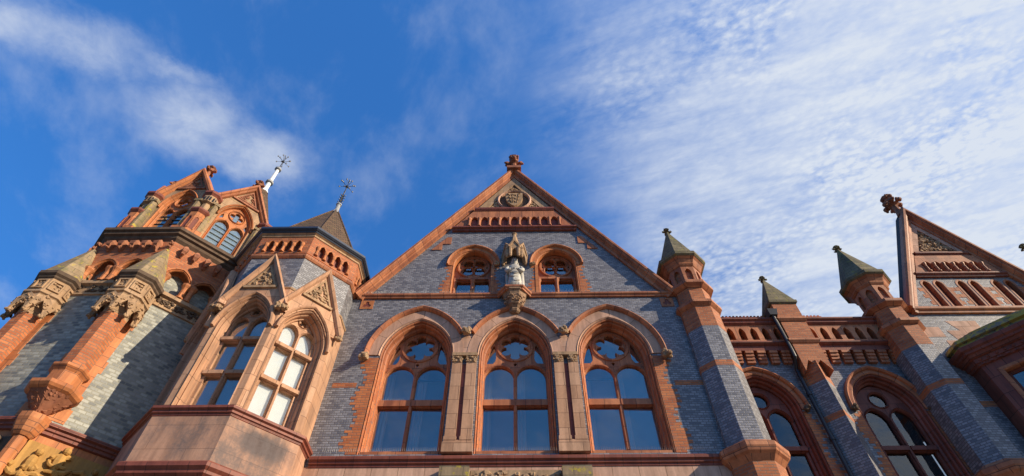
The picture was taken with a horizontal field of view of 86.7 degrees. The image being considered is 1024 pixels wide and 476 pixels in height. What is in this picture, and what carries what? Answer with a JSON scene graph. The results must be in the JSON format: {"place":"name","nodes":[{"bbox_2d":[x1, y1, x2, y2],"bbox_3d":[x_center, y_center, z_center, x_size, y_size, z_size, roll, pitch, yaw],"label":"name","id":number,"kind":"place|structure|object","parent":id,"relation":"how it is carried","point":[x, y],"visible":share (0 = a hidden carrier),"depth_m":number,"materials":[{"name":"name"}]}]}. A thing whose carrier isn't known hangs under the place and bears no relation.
{"place":"outdoors","nodes":[
{"label":"outdoors","id":0,"kind":"place"},
{"bbox_2d":[0,0,1023,475],"label":"sky","id":1,"kind":"structure","parent":0,"point":[768,137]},
{"bbox_2d":[832,194,1023,475],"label":"gabled hall","id":2,"kind":"structure","parent":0,"point":[953,287],"depth_m":17.42,"materials":[{"name":"grey brick"}]},
{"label":"pavement","id":3,"kind":"structure","parent":0,"visible":0},
{"bbox_2d":[0,154,290,475],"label":"corner tower","id":4,"kind":"structure","parent":3,"relation":"on","point":[92,343],"depth_m":14.30,"materials":[{"name":"brick"}]},
{"bbox_2d":[104,178,370,475],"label":"oriel turret","id":5,"kind":"object","parent":3,"relation":"on","point":[243,391],"visible":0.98,"depth_m":13.68,"materials":[{"name":"brown stone"}]},
{"bbox_2d":[154,322,206,404],"bbox_3d":[-8.160,3.254,13.793,0.420,3.490,1.320,38,-61,-25],"label":"window","id":6,"kind":"structure","parent":5,"relation":"in","point":[192,347],"depth_m":14.01,"materials":[{"name":"stone"}]},
{"bbox_2d":[171,297,269,404],"bbox_3d":[-6.922,2.836,13.510,1.320,3.800,0.475,-1,-52,0],"label":"window","id":7,"kind":"structure","parent":5,"relation":"in","point":[244,326],"depth_m":13.50,"materials":[{"name":"stone"}]},
{"bbox_2d":[242,311,323,430],"bbox_3d":[-5.690,3.224,13.813,1.320,3.800,0.475,38,-61,-25],"label":"window","id":8,"kind":"structure","parent":5,"relation":"in","point":[272,396],"depth_m":13.82,"materials":[{"name":"glass"}]},
{"bbox_2d":[301,154,790,475],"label":"gabled hall","id":9,"kind":"structure","parent":3,"relation":"on","point":[587,349],"depth_m":15.43,"materials":[{"name":"grey brick"}]},
{"bbox_2d":[356,305,463,454],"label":"window","id":10,"kind":"structure","parent":9,"relation":"in","point":[406,408],"depth_m":15.40,"materials":[{"name":"glass"}]},
{"bbox_2d":[438,244,501,292],"bbox_3d":[-1.350,1.260,18.297,2.048,2.485,0.740,-1,-52,0],"label":"gable window","id":11,"kind":"structure","parent":9,"relation":"in","point":[474,276],"depth_m":18.42,"materials":[{"name":"ceramic"}]},
{"bbox_2d":[505,257,524,284],"bbox_3d":[0.084,1.148,17.617,0.657,1.511,0.431,-1,-52,0],"label":"statue","id":12,"kind":"object","parent":9,"relation":"on","point":[516,271],"visible":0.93,"depth_m":17.52,"materials":[{"name":"white stone"}]},
{"bbox_2d":[467,306,562,453],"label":"window","id":13,"kind":"structure","parent":9,"relation":"in","point":[515,401],"depth_m":15.38,"materials":[{"name":"glass"}]},
{"bbox_2d":[528,244,591,291],"bbox_3d":[1.529,1.232,18.275,2.056,2.485,0.740,-1,-52,0],"label":"gable window","id":14,"kind":"structure","parent":9,"relation":"in","point":[554,276],"depth_m":18.40,"materials":[{"name":"ceramic"}]},
{"bbox_2d":[566,304,675,452],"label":"window","id":15,"kind":"structure","parent":9,"relation":"in","point":[623,401],"depth_m":15.36,"materials":[{"name":"glass"}]},
{"bbox_2d":[721,276,973,475],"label":"link wing","id":16,"kind":"structure","parent":3,"relation":"on","point":[835,396],"depth_m":15.71,"materials":[{"name":"red brick"}]},
{"bbox_2d":[742,366,846,475],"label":"window","id":17,"kind":"structure","parent":16,"relation":"in","point":[784,419],"depth_m":15.28,"materials":[{"name":"stone"}]},
{"bbox_2d":[844,366,973,475],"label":"window","id":18,"kind":"structure","parent":16,"relation":"in","point":[885,407],"depth_m":15.22,"materials":[{"name":"stone"}]},
{"bbox_2d":[945,308,1023,437],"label":"canted bay","id":19,"kind":"object","parent":3,"relation":"on","point":[989,357],"visible":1,"depth_m":15.02,"materials":[{"name":"stone"}]},
{"bbox_2d":[997,357,1023,398],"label":"window","id":20,"kind":"structure","parent":19,"relation":"in","point":[1008,370],"depth_m":14.72,"materials":[{"name":"stone"}]}
]}

